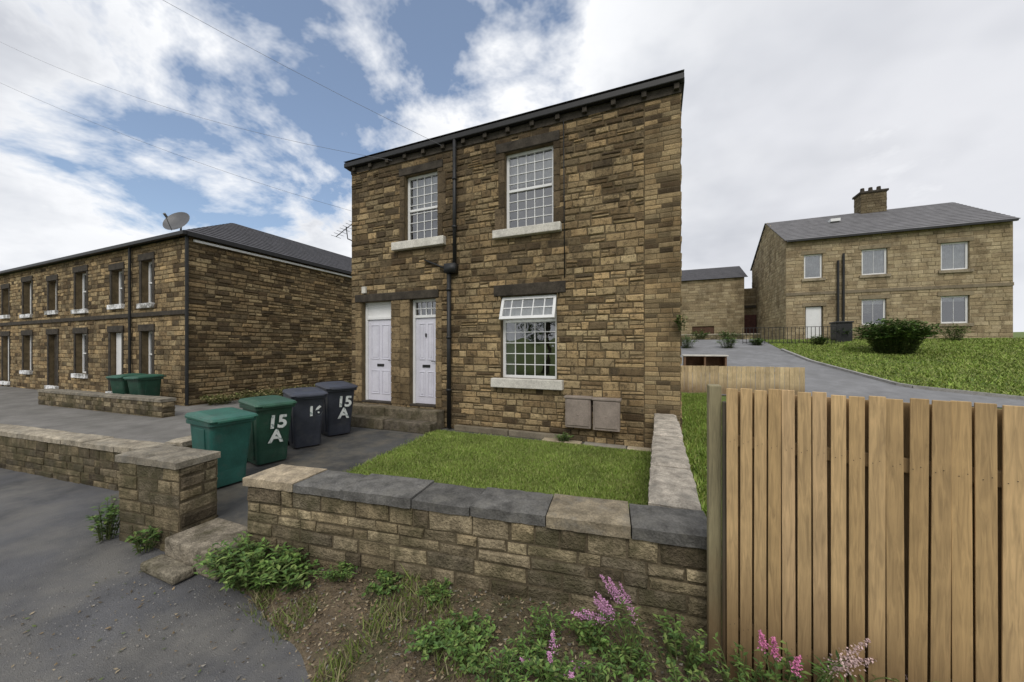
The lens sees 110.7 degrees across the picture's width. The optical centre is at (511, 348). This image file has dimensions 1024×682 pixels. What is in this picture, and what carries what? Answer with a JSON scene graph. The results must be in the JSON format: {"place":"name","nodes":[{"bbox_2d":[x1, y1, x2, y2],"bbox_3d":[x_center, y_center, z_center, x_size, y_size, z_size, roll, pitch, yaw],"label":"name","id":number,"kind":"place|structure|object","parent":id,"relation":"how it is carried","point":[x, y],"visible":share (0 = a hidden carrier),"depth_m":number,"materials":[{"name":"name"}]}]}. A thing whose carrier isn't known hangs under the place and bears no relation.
{"place":"outdoors","nodes":[
{"label":"outdoors","id":0,"kind":"place"},
{"bbox_2d":[0,386,242,442],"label":"courtyard pavement","id":1,"kind":"structure","parent":0,"point":[20,406],"depth_m":8.53,"materials":[{"name":"asphalt"}]},
{"bbox_2d":[123,374,166,395],"bbox_3d":[-10.560,1.238,10.182,0.549,0.963,0.753,0,0,13],"label":"wheelie bin","id":2,"kind":"object","parent":1,"relation":"on","point":[147,384],"visible":0.73,"depth_m":10.01,"materials":[{"name":"plastic"}]},
{"bbox_2d":[128,231,351,405],"bbox_3d":[-8.426,-0.865,17.561,3.470,5.130,14.120,0,0,22],"label":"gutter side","id":3,"kind":"object","parent":1,"relation":"on","point":[215,240],"visible":0.73,"depth_m":11.24,"materials":[{"name":"metal"}]},
{"bbox_2d":[0,468,309,681],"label":"lane","id":4,"kind":"structure","parent":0,"point":[51,511],"depth_m":2.52,"materials":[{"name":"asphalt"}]},
{"bbox_2d":[85,495,119,542],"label":"weed plant","id":5,"kind":"object","parent":4,"relation":"on","point":[112,513],"visible":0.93,"depth_m":3.45,"materials":[{"name":"green plant"}]},
{"bbox_2d":[125,526,163,554],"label":"weed plant","id":6,"kind":"object","parent":4,"relation":"on","point":[138,539],"visible":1,"depth_m":3.23,"materials":[{"name":"green plant"}]},
{"bbox_2d":[118,460,217,551],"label":"garden wall","id":7,"kind":"structure","parent":4,"relation":"on","point":[148,486],"depth_m":3.35,"materials":[{"name":"stone"}]},
{"bbox_2d":[120,469,179,543],"bbox_3d":[-3.449,1.502,3.355,0.820,0.795,0.099,0,0,22],"label":"face front mortar","id":8,"kind":"object","parent":7,"relation":"attached to","point":[154,505],"visible":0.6,"depth_m":3.33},
{"bbox_2d":[115,445,220,469],"bbox_3d":[-3.406,1.062,3.507,0.861,0.084,0.389,0,0,16],"label":"coping","id":9,"kind":"object","parent":7,"relation":"on","point":[170,457],"visible":1,"depth_m":3.40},
{"bbox_2d":[140,518,247,584],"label":"gate steps","id":10,"kind":"structure","parent":4,"relation":"on","point":[175,563],"depth_m":3.00,"materials":[{"name":"stone"}]},
{"bbox_2d":[180,460,216,531],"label":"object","id":11,"kind":"object","parent":4,"relation":"on","point":[195,503],"visible":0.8,"depth_m":3.37,"materials":[{"name":"stone"}]},
{"bbox_2d":[180,459,216,529],"bbox_3d":[-3.008,1.502,3.398,0.038,0.795,0.318,0,0,22],"label":"end mortar","id":12,"kind":"object","parent":11,"relation":"attached to","point":[196,496],"visible":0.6,"depth_m":3.40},
{"bbox_2d":[234,565,738,681],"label":"soil bank","id":13,"kind":"structure","parent":4,"relation":"on","point":[490,604],"depth_m":2.18,"materials":[{"name":"soil"}]},
{"bbox_2d":[191,531,307,593],"bbox_3d":[-2.025,1.679,2.761,0.957,0.326,0.569,0,0,22],"label":"weed plant","id":14,"kind":"object","parent":13,"relation":"on","point":[248,557],"visible":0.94,"depth_m":2.70,"materials":[{"name":"green plant"}]},
{"bbox_2d":[250,551,324,593],"bbox_3d":[-1.724,1.699,2.690,0.648,0.205,0.390,0,0,22],"label":"weed plant","id":15,"kind":"object","parent":13,"relation":"on","point":[292,578],"visible":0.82,"depth_m":2.66,"materials":[{"name":"green plant"}]},
{"bbox_2d":[312,561,357,582],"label":"weed plant","id":16,"kind":"object","parent":13,"relation":"on","point":[340,572],"visible":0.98,"depth_m":2.62,"materials":[{"name":"green plant"}]},
{"bbox_2d":[0,560,730,681],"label":"leaf litter","id":17,"kind":"object","parent":13,"relation":"on","point":[410,672],"visible":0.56,"depth_m":2.19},
{"bbox_2d":[238,560,492,681],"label":"verge grass","id":18,"kind":"structure","parent":13,"relation":"on","point":[349,649],"depth_m":2.28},
{"bbox_2d":[361,569,403,596],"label":"weed plant","id":19,"kind":"object","parent":13,"relation":"on","point":[383,577],"visible":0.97,"depth_m":2.50,"materials":[{"name":"green plant"}]},
{"bbox_2d":[404,617,457,660],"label":"weed plant","id":20,"kind":"object","parent":13,"relation":"on","point":[425,644],"visible":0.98,"depth_m":2.02,"materials":[{"name":"green plant"}]},
{"bbox_2d":[414,577,452,606],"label":"weed plant","id":21,"kind":"object","parent":13,"relation":"on","point":[431,598],"visible":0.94,"depth_m":2.42,"materials":[{"name":"green plant"}]},
{"bbox_2d":[443,624,491,674],"bbox_3d":[-0.226,1.654,1.920,0.313,0.135,0.301,0,0,22],"label":"weed plant","id":22,"kind":"object","parent":13,"relation":"on","point":[462,650],"visible":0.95,"depth_m":1.92,"materials":[{"name":"green plant"}]},
{"bbox_2d":[439,607,498,645],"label":"weed plant","id":23,"kind":"object","parent":13,"relation":"on","point":[464,625],"visible":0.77,"depth_m":2.11,"materials":[{"name":"green plant"}]},
{"bbox_2d":[467,645,528,681],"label":"weed plant","id":24,"kind":"object","parent":13,"relation":"on","point":[505,664],"visible":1,"depth_m":1.82,"materials":[{"name":"green plant"}]},
{"bbox_2d":[507,638,554,675],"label":"weed plant","id":25,"kind":"object","parent":13,"relation":"on","point":[524,652],"visible":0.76,"depth_m":1.90,"materials":[{"name":"green plant"}]},
{"bbox_2d":[517,601,571,651],"bbox_3d":[0.182,1.619,2.029,0.275,0.204,0.318,0,0,22],"label":"weed plant","id":26,"kind":"object","parent":13,"relation":"on","point":[543,631],"visible":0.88,"depth_m":2.04,"materials":[{"name":"green plant"}]},
{"bbox_2d":[523,643,584,681],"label":"weed plant","id":27,"kind":"object","parent":13,"relation":"on","point":[551,668],"visible":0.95,"depth_m":1.79,"materials":[{"name":"green plant"}]},
{"bbox_2d":[563,607,620,656],"bbox_3d":[0.467,1.631,2.006,0.258,0.179,0.326,0,0,-26],"label":"weed plant","id":28,"kind":"object","parent":13,"relation":"on","point":[588,632],"visible":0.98,"depth_m":2.00,"materials":[{"name":"green plant"}]},
{"bbox_2d":[563,650,624,681],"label":"weed plant","id":29,"kind":"object","parent":13,"relation":"on","point":[602,670],"visible":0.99,"depth_m":1.77,"materials":[{"name":"green plant"}]},
{"bbox_2d":[571,574,645,660],"bbox_3d":[0.552,1.498,1.968,0.402,0.407,0.277,0,0,-2],"label":"butterfly bush","id":30,"kind":"object","parent":13,"relation":"on","point":[618,596],"visible":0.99,"depth_m":1.96,"materials":[{"name":"purple plant"}]},
{"bbox_2d":[600,636,656,679],"bbox_3d":[0.614,1.647,1.868,0.282,0.148,0.267,0,0,22],"label":"weed plant","id":31,"kind":"object","parent":13,"relation":"on","point":[638,670],"visible":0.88,"depth_m":1.85,"materials":[{"name":"green plant"}]},
{"bbox_2d":[640,609,719,681],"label":"weed plant","id":32,"kind":"object","parent":13,"relation":"on","point":[692,656],"visible":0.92,"depth_m":1.88,"materials":[{"name":"green plant"}]},
{"bbox_2d":[707,384,726,671],"bbox_3d":[1.104,1.000,1.908,0.080,1.600,0.130,0,0,22],"label":"fence post","id":33,"kind":"object","parent":13,"relation":"on","point":[716,528],"visible":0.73,"depth_m":1.90,"materials":[{"name":"brown wood"}]},
{"bbox_2d":[705,632,784,681],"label":"weed plant","id":34,"kind":"object","parent":13,"relation":"on","point":[743,672],"visible":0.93,"depth_m":1.68,"materials":[{"name":"green plant"}]},
{"bbox_2d":[754,630,802,681],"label":"butterfly bush","id":35,"kind":"object","parent":13,"relation":"on","point":[774,652],"visible":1,"depth_m":1.56,"materials":[{"name":"pink plant"}]},
{"bbox_2d":[765,640,811,681],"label":"weed plant","id":36,"kind":"object","parent":13,"relation":"on","point":[786,676],"visible":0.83,"depth_m":1.58,"materials":[{"name":"green plant"}]},
{"bbox_2d":[797,638,907,681],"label":"butterfly bush","id":37,"kind":"object","parent":13,"relation":"on","point":[824,675],"visible":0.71,"depth_m":1.48,"materials":[{"name":"pink plant"}]},
{"bbox_2d":[726,388,1023,681],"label":"timber fence","id":38,"kind":"object","parent":13,"relation":"on","point":[892,530],"visible":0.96,"depth_m":1.46,"materials":[{"name":"brown wood"}]},
{"bbox_2d":[111,426,627,525],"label":"garden path","id":39,"kind":"structure","parent":0,"point":[353,447],"depth_m":5.60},
{"bbox_2d":[185,407,257,487],"bbox_3d":[-3.647,1.240,4.434,0.721,0.920,0.525,0,0,27],"label":"wheelie bin","id":40,"kind":"object","parent":39,"relation":"on","point":[226,431],"visible":0.83,"depth_m":4.30,"materials":[{"name":"plastic"}]},
{"bbox_2d":[238,395,296,464],"bbox_3d":[-3.682,1.218,5.317,0.753,0.963,0.549,0,0,35],"label":"wheelie bin","id":41,"kind":"object","parent":39,"relation":"on","point":[269,435],"visible":0.88,"depth_m":5.13,"materials":[{"name":"plastic"}]},
{"bbox_2d":[282,387,327,447],"bbox_3d":[-3.624,1.202,6.185,0.567,0.994,0.778,0,0,-44],"label":"wheelie bin","id":42,"kind":"object","parent":39,"relation":"on","point":[305,430],"visible":0.88,"depth_m":5.98,"materials":[{"name":"plastic"}]},
{"bbox_2d":[315,381,357,435],"bbox_3d":[-3.496,1.186,7.019,0.802,1.026,0.586,0,0,45],"label":"wheelie bin","id":43,"kind":"object","parent":39,"relation":"on","point":[337,409],"visible":0.87,"depth_m":6.80,"materials":[{"name":"plastic"}]},
{"bbox_2d":[351,402,443,433],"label":"door steps","id":44,"kind":"structure","parent":39,"relation":"on","point":[398,418],"depth_m":7.45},
{"bbox_2d":[351,94,643,446],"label":"front wall","id":45,"kind":"structure","parent":39,"relation":"on","point":[610,289],"depth_m":6.71,"materials":[{"name":"stone"}]},
{"bbox_2d":[412,209,437,239],"bbox_3d":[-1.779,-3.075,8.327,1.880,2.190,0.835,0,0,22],"label":"window pane","id":46,"kind":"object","parent":45,"relation":"attached to","point":[427,224],"depth_m":8.95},
{"bbox_2d":[355,140,563,406],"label":"stone jambs","id":47,"kind":"object","parent":45,"relation":"attached to","point":[402,354],"visible":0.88,"depth_m":7.89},
{"bbox_2d":[355,130,565,302],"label":"lintels","id":48,"kind":"object","parent":45,"relation":"attached to","point":[537,287],"visible":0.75,"depth_m":6.97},
{"bbox_2d":[391,221,563,389],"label":"window sills","id":49,"kind":"structure","parent":45,"relation":"attached to","point":[536,229],"depth_m":6.81,"materials":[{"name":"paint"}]},
{"bbox_2d":[352,94,643,444],"bbox_3d":[-0.765,-1.325,7.412,6.646,6.050,0.250,0,0,22],"label":"front wall mortar","id":50,"kind":"object","parent":45,"relation":"attached to","point":[363,356],"visible":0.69,"depth_m":6.86,"materials":[{"name":"concrete"}]},
{"bbox_2d":[366,301,390,399],"bbox_3d":[-3.112,0.090,8.400,0.880,2.360,0.080,0,0,22],"label":"door frame","id":51,"kind":"object","parent":50,"relation":"attached to","point":[378,310],"visible":0.44,"depth_m":8.49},
{"bbox_2d":[369,319,391,400],"bbox_3d":[-3.109,0.281,8.408,0.754,1.917,0.053,0,0,22],"label":"door","id":52,"kind":"structure","parent":51,"relation":"attached to","point":[380,382],"depth_m":8.40,"materials":[{"name":"paint"}]},
{"bbox_2d":[408,172,437,239],"bbox_3d":[-1.954,-3.125,7.904,0.880,1.490,0.072,0,0,22],"label":"window upper small frame","id":53,"kind":"object","parent":50,"relation":"attached to","point":[410,197],"visible":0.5,"depth_m":7.96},
{"bbox_2d":[412,176,437,209],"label":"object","id":54,"kind":"object","parent":53,"relation":"attached to","point":[427,191],"depth_m":7.98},
{"bbox_2d":[413,299,435,402],"bbox_3d":[-1.907,0.090,7.901,0.690,2.360,0.080,0,0,22],"label":"door frame","id":55,"kind":"object","parent":50,"relation":"attached to","point":[415,309],"visible":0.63,"depth_m":7.98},
{"bbox_2d":[416,318,435,403],"bbox_3d":[-1.903,0.281,7.909,0.564,1.917,0.053,0,0,22],"label":"door","id":56,"kind":"structure","parent":55,"relation":"attached to","point":[425,376],"depth_m":7.90,"materials":[{"name":"white paint"}]},
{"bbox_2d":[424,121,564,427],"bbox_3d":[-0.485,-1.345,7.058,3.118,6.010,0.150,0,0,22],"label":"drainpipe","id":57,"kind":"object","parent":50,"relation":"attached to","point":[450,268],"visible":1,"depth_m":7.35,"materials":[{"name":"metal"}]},
{"bbox_2d":[503,294,556,378],"bbox_3d":[0.357,-0.220,6.950,1.140,1.620,0.065,0,0,22],"label":"window lower frame","id":58,"kind":"object","parent":50,"relation":"attached to","point":[505,353],"visible":0.87,"depth_m":6.97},
{"bbox_2d":[499,295,556,319],"bbox_3d":[0.298,-0.781,6.809,1.120,0.457,0.206,0,0,22],"label":"open vent frame","id":59,"kind":"object","parent":58,"relation":"attached to","point":[531,316],"visible":0.97,"depth_m":6.78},
{"bbox_2d":[507,299,554,323],"bbox_3d":[0.385,-0.750,7.017,1.100,0.500,0.030,0,0,22],"label":"window lower curtain","id":60,"kind":"object","parent":58,"relation":"attached to","point":[536,311],"depth_m":7.02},
{"bbox_2d":[507,145,553,228],"bbox_3d":[0.365,-3.100,6.943,1.000,1.540,0.072,0,0,22],"label":"window frame","id":61,"kind":"object","parent":50,"relation":"attached to","point":[526,154],"visible":0.73,"depth_m":6.96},
{"bbox_2d":[510,150,551,188],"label":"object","id":62,"kind":"object","parent":61,"relation":"attached to","point":[530,167],"depth_m":7.02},
{"bbox_2d":[344,72,684,171],"bbox_3d":[0.793,-4.385,10.539,7.391,0.110,7.480,0,0,22],"label":"gutter","id":63,"kind":"object","parent":45,"relation":"attached to","point":[608,97],"visible":0.6,"depth_m":6.65,"materials":[{"name":"metal"}]},
{"bbox_2d":[344,69,683,166],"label":"roof","id":64,"kind":"structure","parent":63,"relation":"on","point":[588,96],"depth_m":6.74,"materials":[{"name":"stone"}]},
{"bbox_2d":[351,82,680,174],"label":"eave corbels","id":65,"kind":"object","parent":45,"relation":"attached to","point":[642,97],"visible":1,"depth_m":6.74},
{"bbox_2d":[510,180,551,227],"bbox_3d":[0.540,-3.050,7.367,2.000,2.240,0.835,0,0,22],"label":"window pane","id":66,"kind":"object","parent":45,"relation":"attached to","point":[530,204],"depth_m":7.86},
{"bbox_2d":[516,322,554,375],"bbox_3d":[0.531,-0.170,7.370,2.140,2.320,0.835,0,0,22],"label":"window pane","id":67,"kind":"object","parent":45,"relation":"attached to","point":[530,348],"depth_m":7.82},
{"bbox_2d":[564,395,592,428],"bbox_3d":[1.193,1.140,6.349,0.495,0.560,0.175,0,0,22],"label":"meter box","id":68,"kind":"object","parent":45,"relation":"attached to","point":[578,411],"visible":0.97,"depth_m":6.29,"materials":[{"name":"plastic"}]},
{"bbox_2d":[592,397,621,431],"bbox_3d":[1.648,1.150,6.161,0.490,0.560,0.175,0,0,22],"label":"meter box","id":69,"kind":"object","parent":45,"relation":"attached to","point":[606,413],"visible":1,"depth_m":6.09,"materials":[{"name":"plastic"}]},
{"bbox_2d":[644,88,680,446],"bbox_3d":[2.514,-1.325,5.918,0.555,6.050,0.001,0,0,22],"label":"front wall corner mortar","id":70,"kind":"object","parent":45,"relation":"attached to","point":[670,385],"visible":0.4,"depth_m":5.92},
{"bbox_2d":[454,424,651,451],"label":"base flagstones","id":71,"kind":"object","parent":39,"relation":"on","point":[515,433],"visible":0.77,"depth_m":6.67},
{"bbox_2d":[344,430,651,506],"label":"lawn","id":72,"kind":"structure","parent":0,"point":[474,460],"depth_m":4.98,"materials":[{"name":"plant"}]},
{"bbox_2d":[0,0,1023,331],"label":"sky","id":73,"kind":"structure","parent":0,"point":[791,109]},
{"bbox_2d":[648,413,700,509],"bbox_3d":[1.842,1.119,4.173,0.361,0.090,3.712,0,0,22],"label":"coping","id":74,"kind":"object","parent":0,"point":[672,483],"visible":0.98,"depth_m":3.15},
{"bbox_2d":[681,392,723,516],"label":"grass","id":75,"kind":"structure","parent":0,"point":[694,418],"depth_m":6.27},
{"bbox_2d":[451,332,1023,501],"bbox_3d":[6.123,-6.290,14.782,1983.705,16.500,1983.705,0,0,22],"label":"ground","id":76,"kind":"structure","parent":0,"point":[1018,334],"depth_m":13.61,"materials":[{"name":"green plant"}]},
{"bbox_2d":[0,436,120,490],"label":"neighbour garden wall","id":77,"kind":"structure","parent":76,"relation":"on","point":[46,448],"depth_m":5.04,"materials":[{"name":"stone"}]},
{"bbox_2d":[0,423,176,452],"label":"coping","id":78,"kind":"object","parent":77,"relation":"on","point":[102,442],"visible":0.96,"depth_m":5.04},
{"bbox_2d":[0,237,184,405],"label":"front wall","id":79,"kind":"structure","parent":76,"relation":"on","point":[172,331],"depth_m":12.62,"materials":[{"name":"stone"}]},
{"bbox_2d":[0,302,154,392],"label":"sills","id":80,"kind":"structure","parent":79,"relation":"attached to","point":[109,307],"depth_m":13.27,"materials":[{"name":"stone"}]},
{"bbox_2d":[0,252,184,390],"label":"window surround","id":81,"kind":"object","parent":79,"relation":"attached to","point":[121,265],"visible":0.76,"depth_m":13.01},
{"bbox_2d":[0,230,186,274],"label":"gutter front","id":82,"kind":"object","parent":79,"relation":"attached to","point":[142,241],"visible":1,"depth_m":12.16,"materials":[{"name":"metal"}]},
{"bbox_2d":[0,237,184,403],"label":"front wall mortar","id":83,"kind":"object","parent":76,"relation":"on","point":[115,300],"visible":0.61,"depth_m":13.41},
{"bbox_2d":[38,392,161,417],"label":"neighbour garden wall","id":84,"kind":"structure","parent":76,"relation":"on","point":[113,408],"depth_m":9.58,"materials":[{"name":"stone"}]},
{"bbox_2d":[37,388,176,402],"bbox_3d":[-11.502,1.286,9.877,6.240,0.097,0.325,0,0,20],"label":"coping","id":85,"kind":"object","parent":84,"relation":"on","point":[160,399],"visible":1,"depth_m":9.54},
{"bbox_2d":[188,237,351,405],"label":"side wall","id":86,"kind":"structure","parent":76,"relation":"on","point":[314,333],"depth_m":12.53,"materials":[{"name":"stone"}]},
{"bbox_2d":[185,223,351,271],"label":"roof","id":87,"kind":"structure","parent":86,"relation":"on","point":[243,235],"depth_m":14.03,"materials":[{"name":"tile"}]},
{"bbox_2d":[189,237,351,404],"bbox_3d":[-7.128,-0.775,17.089,0.250,5.150,14.000,0,0,22],"label":"side wall mortar","id":88,"kind":"object","parent":76,"relation":"on","point":[242,343],"visible":0.13,"depth_m":12.44,"materials":[{"name":"stone"}]},
{"bbox_2d":[247,487,706,633],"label":"garden wall","id":89,"kind":"structure","parent":76,"relation":"on","point":[457,559],"depth_m":2.42,"materials":[{"name":"stone"}]},
{"bbox_2d":[243,464,706,549],"bbox_3d":[-0.498,1.116,2.685,3.598,0.096,0.385,0,0,16],"label":"coping","id":90,"kind":"object","parent":89,"relation":"on","point":[650,523],"visible":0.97,"depth_m":2.48,"materials":[{"name":"stone"}]},
{"bbox_2d":[248,486,706,622],"bbox_3d":[-0.538,1.532,2.542,3.540,0.735,0.427,0,0,22],"label":"face front mortar","id":91,"kind":"object","parent":89,"relation":"attached to","point":[543,558],"visible":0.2,"depth_m":2.41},
{"bbox_2d":[645,85,679,447],"bbox_3d":[2.515,-1.326,5.923,0.552,6.044,0.031,0,0,22],"label":"front wall corner","id":92,"kind":"object","parent":76,"relation":"on","point":[670,366],"visible":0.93,"depth_m":5.91,"materials":[{"name":"stone"}]},
{"bbox_2d":[682,355,728,369],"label":"garden store","id":93,"kind":"structure","parent":76,"relation":"on","point":[704,360],"depth_m":15.13,"materials":[{"name":"brown wood"}]},
{"bbox_2d":[681,266,747,333],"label":"stone outbuilding","id":94,"kind":"structure","parent":76,"relation":"on","point":[712,300],"depth_m":29.00,"materials":[{"name":"stone"},{"name":"slate"}]},
{"bbox_2d":[681,365,804,394],"bbox_3d":[7.147,1.162,11.391,3.650,1.176,0.142,0,0,22],"label":"timber fence","id":95,"kind":"object","parent":76,"relation":"on","point":[782,378],"visible":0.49,"depth_m":11.23,"materials":[{"name":"brown wood"}]},
{"bbox_2d":[744,288,755,332],"bbox_3d":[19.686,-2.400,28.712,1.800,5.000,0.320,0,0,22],"label":"stone outbuilding","id":96,"kind":"structure","parent":76,"relation":"on","point":[749,309],"depth_m":28.84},
{"bbox_2d":[752,230,820,337],"bbox_3d":[23.183,-4.775,24.168,9.660,8.750,8.600,0,0,22],"label":"gable backing","id":97,"kind":"object","parent":76,"relation":"on","point":[773,282],"visible":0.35,"depth_m":25.07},
{"bbox_2d":[752,223,785,339],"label":"gable","id":98,"kind":"structure","parent":97,"relation":"attached to","point":[777,253],"depth_m":25.00,"materials":[{"name":"stone"}]},
{"bbox_2d":[765,202,1019,240],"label":"roof front","id":99,"kind":"structure","parent":97,"relation":"on","point":[949,213],"depth_m":21.64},
{"bbox_2d":[861,191,886,213],"bbox_3d":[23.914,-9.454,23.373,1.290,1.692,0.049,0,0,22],"label":"chimney","id":100,"kind":"object","parent":99,"relation":"on","point":[872,207],"visible":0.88,"depth_m":23.36,"materials":[{"name":"stone"}]},
{"bbox_2d":[829,321,853,341],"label":"bin store","id":101,"kind":"structure","parent":76,"relation":"on","point":[846,326],"depth_m":19.66,"materials":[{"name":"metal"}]},
{"bbox_2d":[765,337,1023,395],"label":"hillside grass","id":102,"kind":"structure","parent":76,"relation":"on","point":[995,345],"depth_m":14.23,"materials":[{"name":"plant"}]},
{"bbox_2d":[851,315,944,353],"bbox_3d":[17.347,-0.636,16.017,2.996,1.781,2.982,0,0,22],"label":"bush","id":103,"kind":"object","parent":76,"relation":"on","point":[886,334],"visible":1,"depth_m":15.65,"materials":[{"name":"green plant"}]},
{"bbox_2d":[786,221,1012,338],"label":"front wall","id":104,"kind":"structure","parent":76,"relation":"on","point":[993,327],"depth_m":19.78,"materials":[{"name":"stone"}]},
{"bbox_2d":[863,250,883,273],"bbox_3d":[21.028,-5.025,20.623,1.030,1.350,0.030,0,0,22],"label":"window curtain","id":105,"kind":"object","parent":104,"relation":"attached to","point":[868,261],"depth_m":20.61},
{"bbox_2d":[802,268,973,327],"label":"sills","id":106,"kind":"structure","parent":104,"relation":"attached to","point":[889,274],"depth_m":19.31,"materials":[{"name":"stone"}]},
{"bbox_2d":[786,224,1012,338],"bbox_3d":[21.586,-3.525,20.311,9.660,6.250,0.250,0,0,22],"label":"front wall mortar","id":107,"kind":"object","parent":104,"relation":"attached to","point":[886,308],"visible":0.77,"depth_m":19.86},
{"bbox_2d":[805,307,820,337],"bbox_3d":[18.428,-1.560,21.624,0.760,1.920,0.060,0,0,22],"label":"door","id":108,"kind":"structure","parent":107,"relation":"attached to","point":[812,316],"depth_m":21.61,"materials":[{"name":"white paint"}]},
{"bbox_2d":[786,236,1013,306],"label":"lintels","id":109,"kind":"object","parent":104,"relation":"attached to","point":[959,239],"visible":1,"depth_m":20.15,"materials":[{"name":"stone"}]},
{"bbox_2d":[787,218,1018,320],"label":"gutters","id":110,"kind":"object","parent":104,"relation":"attached to","point":[892,231],"visible":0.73,"depth_m":20.77,"materials":[{"name":"metal"}]},
{"bbox_2d":[942,301,964,321],"bbox_3d":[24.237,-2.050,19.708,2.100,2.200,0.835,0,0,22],"label":"window pane","id":111,"kind":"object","parent":104,"relation":"attached to","point":[954,311],"depth_m":19.90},
{"bbox_2d":[942,244,964,268],"bbox_3d":[24.090,-5.025,19.354,1.000,1.350,0.030,0,0,22],"label":"window curtain","id":112,"kind":"object","parent":104,"relation":"attached to","point":[953,256],"depth_m":19.33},
{"bbox_2d":[781,349,1023,399],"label":"kerb","id":113,"kind":"structure","parent":76,"relation":"on","point":[914,386],"depth_m":11.13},
{"bbox_2d":[681,339,1023,407],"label":"driveway","id":114,"kind":"structure","parent":0,"point":[829,381],"depth_m":12.64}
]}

